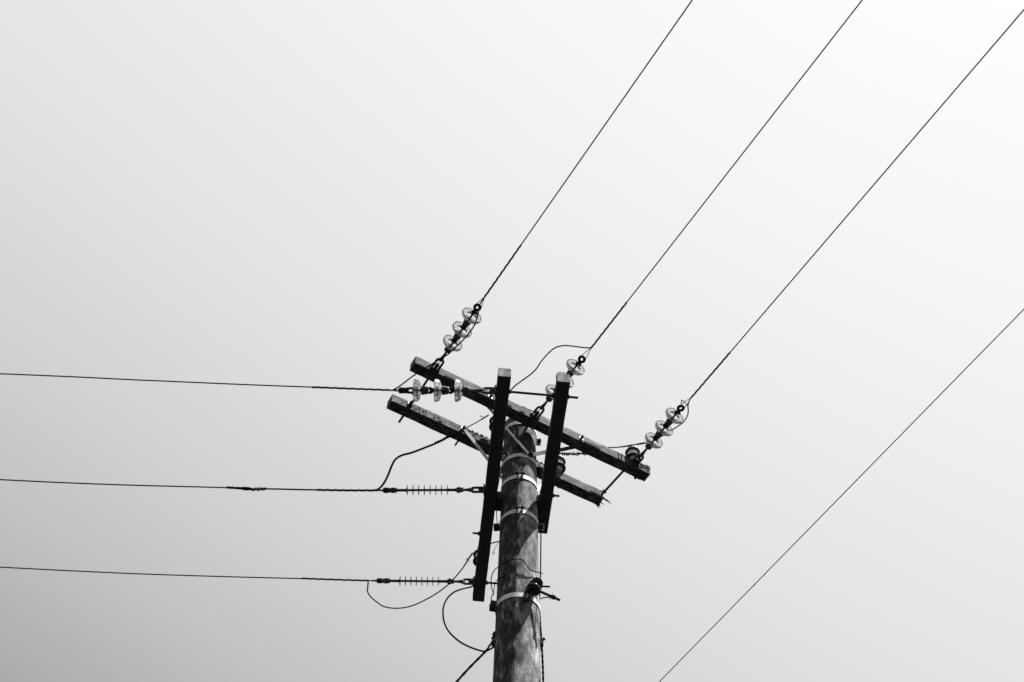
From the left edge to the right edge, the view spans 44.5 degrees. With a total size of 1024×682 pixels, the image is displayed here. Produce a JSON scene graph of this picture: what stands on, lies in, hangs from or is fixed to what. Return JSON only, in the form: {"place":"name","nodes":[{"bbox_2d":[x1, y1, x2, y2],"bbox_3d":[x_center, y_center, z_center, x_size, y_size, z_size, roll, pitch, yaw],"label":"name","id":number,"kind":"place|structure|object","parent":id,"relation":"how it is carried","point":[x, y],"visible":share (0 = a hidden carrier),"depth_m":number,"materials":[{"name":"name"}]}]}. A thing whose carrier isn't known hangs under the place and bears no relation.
{"place":"outdoors","nodes":[
{"label":"outdoors","id":0,"kind":"place"},
{"bbox_2d":[0,0,1023,681],"label":"sky","id":1,"kind":"structure","parent":0,"point":[261,192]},
{"label":"ground","id":2,"kind":"structure","parent":0,"visible":0},
{"bbox_2d":[387,356,649,681],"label":"utility pole","id":3,"kind":"object","parent":2,"relation":"on","point":[520,504],"visible":0.99,"depth_m":10.08,"materials":[{"name":"wood"}]},
{"bbox_2d":[376,576,474,586],"bbox_3d":[-0.743,2.061,10.739,0.842,0.084,0.084,0,-56,1],"label":"polymer insulator","id":4,"kind":"object","parent":3,"relation":"attached to","point":[449,581],"visible":1,"depth_m":10.73,"materials":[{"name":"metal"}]},
{"bbox_2d":[0,567,375,581],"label":"power line","id":5,"kind":"object","parent":4,"relation":"attached to","point":[200,575],"visible":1,"depth_m":10.73,"materials":[{"name":"metal"}]},
{"bbox_2d":[367,553,473,608],"bbox_3d":[-0.760,2.083,10.765,0.968,0.230,0.307,-12,-57,9],"label":"jumper wire","id":6,"kind":"object","parent":4,"relation":"attached to","point":[471,554],"visible":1,"depth_m":10.77,"materials":[{"name":"black metal"}]},
{"bbox_2d":[383,484,484,494],"bbox_3d":[-0.635,1.211,10.171,0.832,0.084,0.084,-1,-56,1],"label":"polymer insulator","id":7,"kind":"object","parent":3,"relation":"attached to","point":[396,490],"visible":1,"depth_m":10.16,"materials":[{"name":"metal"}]},
{"bbox_2d":[0,479,382,491],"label":"power line","id":8,"kind":"object","parent":7,"relation":"attached to","point":[265,488],"visible":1,"depth_m":10.18,"materials":[{"name":"metal"}]},
{"bbox_2d":[372,414,488,489],"bbox_3d":[-0.668,0.928,10.534,0.936,0.933,0.097,-2,-56,2],"label":"jumper cable","id":9,"kind":"object","parent":8,"relation":"attached to","point":[412,452],"visible":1,"depth_m":10.56,"materials":[{"name":"black rubber"}]},
{"bbox_2d":[398,379,495,401],"bbox_3d":[-0.498,0.380,9.615,0.753,0.177,0.177,0,-56,1],"label":"glass insulator string","id":10,"kind":"object","parent":3,"relation":"attached to","point":[438,390],"visible":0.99,"depth_m":9.58,"materials":[{"name":"glass"}]},
{"bbox_2d":[0,373,397,391],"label":"power line","id":11,"kind":"object","parent":10,"relation":"attached to","point":[372,389],"visible":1,"depth_m":9.60,"materials":[{"name":"metal"}]},
{"bbox_2d":[392,297,484,389],"bbox_3d":[-0.566,0.036,9.879,0.791,0.829,0.073,-22,-59,15],"label":"jumper wire","id":12,"kind":"object","parent":10,"relation":"attached to","point":[449,352],"visible":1,"depth_m":9.77,"materials":[{"name":"black metal"}]},
{"bbox_2d":[431,303,481,371],"bbox_3d":[-0.457,-0.034,10.376,0.177,0.177,0.750,27,-60,-16],"label":"glass insulator string","id":13,"kind":"object","parent":3,"relation":"attached to","point":[460,330],"visible":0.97,"depth_m":10.34,"materials":[{"name":"glass"}]},
{"bbox_2d":[476,0,692,306],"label":"power line","id":14,"kind":"object","parent":13,"relation":"attached to","point":[500,274],"visible":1,"depth_m":9.48,"materials":[{"name":"metal"}]},
{"bbox_2d":[442,585,492,651],"bbox_3d":[-0.351,2.115,9.891,0.300,1.484,0.922,14,-57,-8],"label":"drop cable","id":15,"kind":"object","parent":3,"relation":"attached to","point":[455,638],"visible":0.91,"depth_m":9.91,"materials":[{"name":"black rubber"}]},
{"bbox_2d":[455,643,490,681],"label":"service cable","id":16,"kind":"object","parent":3,"relation":"attached to","point":[472,664],"visible":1,"depth_m":8.77,"materials":[{"name":"black rubber"}]},
{"bbox_2d":[473,547,477,565],"bbox_3d":[-0.268,1.868,10.752,0.136,0.259,0.136,1,-56,0],"label":"pin insulator","id":17,"kind":"object","parent":3,"relation":"attached to","point":[475,557],"visible":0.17,"depth_m":10.74,"materials":[{"name":"ceramic"}]},
{"bbox_2d":[489,416,492,430],"bbox_3d":[-0.135,0.741,11.042,0.136,0.269,0.136,1,-56,0],"label":"pin insulator","id":18,"kind":"object","parent":3,"relation":"attached to","point":[490,422],"visible":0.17,"depth_m":11.04,"materials":[{"name":"ceramic"}]},
{"bbox_2d":[491,631,494,647],"bbox_3d":[-0.108,2.153,9.054,0.090,0.160,0.090,1,-56,0],"label":"spool insulator","id":19,"kind":"object","parent":3,"relation":"attached to","point":[493,639],"visible":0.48,"depth_m":9.02,"materials":[{"name":"black ceramic"}]},
{"bbox_2d":[496,456,503,522],"bbox_3d":[-0.109,1.211,10.210,0.043,0.237,0.532,5,-56,-3],"label":"thin lead","id":20,"kind":"object","parent":3,"relation":"attached to","point":[498,484],"visible":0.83,"depth_m":10.19,"materials":[{"name":"black metal"}]},
{"bbox_2d":[490,559,542,599],"bbox_3d":[-0.033,1.797,9.491,0.515,0.160,0.221,-35,-63,21],"label":"wire loop","id":21,"kind":"object","parent":3,"relation":"attached to","point":[506,574],"visible":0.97,"depth_m":9.46,"materials":[{"name":"black metal"}]},
{"bbox_2d":[524,577,560,601],"bbox_3d":[0.220,1.848,9.191,0.261,0.246,0.112,25,-59,-15],"label":"spool insulator","id":22,"kind":"object","parent":3,"relation":"attached to","point":[534,586],"visible":1,"depth_m":9.16,"materials":[{"name":"black ceramic"}]},
{"bbox_2d":[539,529,555,681],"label":"earth lead","id":23,"kind":"object","parent":3,"relation":"attached to","point":[542,660],"visible":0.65,"depth_m":9.35,"materials":[{"name":"black metal"}]},
{"bbox_2d":[510,345,590,389],"bbox_3d":[0.295,0.203,10.044,0.750,0.812,0.109,5,-56,-2],"label":"jumper wire","id":24,"kind":"object","parent":3,"relation":"attached to","point":[543,359],"visible":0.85,"depth_m":10.10,"materials":[{"name":"black metal"}]},
{"bbox_2d":[531,355,585,418],"bbox_3d":[0.402,0.388,10.644,0.177,0.177,0.750,29,-60,-17],"label":"glass insulator string","id":25,"kind":"object","parent":3,"relation":"attached to","point":[575,367],"visible":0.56,"depth_m":10.59,"materials":[{"name":"glass"}]},
{"bbox_2d":[579,0,862,357],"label":"power line","id":26,"kind":"object","parent":25,"relation":"attached to","point":[609,324],"visible":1,"depth_m":9.56,"materials":[{"name":"metal"}]},
{"bbox_2d":[557,454,565,472],"bbox_3d":[0.414,1.128,11.298,0.144,0.281,0.144,1,-56,0],"label":"pin insulator","id":27,"kind":"object","parent":3,"relation":"attached to","point":[561,466],"visible":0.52,"depth_m":11.27,"materials":[{"name":"ceramic"}]},
{"bbox_2d":[625,444,640,460],"bbox_3d":[1.080,1.020,11.188,0.136,0.234,0.136,1,-56,0],"label":"pin insulator","id":28,"kind":"object","parent":3,"relation":"attached to","point":[632,451],"visible":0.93,"depth_m":11.17,"materials":[{"name":"ceramic"}]},
{"bbox_2d":[631,405,684,466],"bbox_3d":[1.278,0.818,10.917,0.177,0.177,0.750,27,-60,-16],"label":"glass insulator string","id":29,"kind":"object","parent":3,"relation":"attached to","point":[664,428],"visible":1,"depth_m":10.88,"materials":[{"name":"glass"}]},
{"bbox_2d":[559,399,690,455],"bbox_3d":[1.055,0.844,11.055,1.354,0.137,0.307,-28,-61,18],"label":"jumper wire","id":30,"kind":"object","parent":29,"relation":"attached to","point":[573,453],"visible":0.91,"depth_m":11.17,"materials":[{"name":"black metal"}]},
{"bbox_2d":[680,9,1023,406],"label":"power line","id":31,"kind":"object","parent":29,"relation":"attached to","point":[714,370],"visible":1,"depth_m":9.66,"materials":[{"name":"metal"}]},
{"bbox_2d":[659,309,1023,681],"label":"overhead wire","id":32,"kind":"object","parent":3,"relation":"attached to","point":[849,487],"visible":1,"depth_m":8.71,"materials":[{"name":"metal"}]}
]}

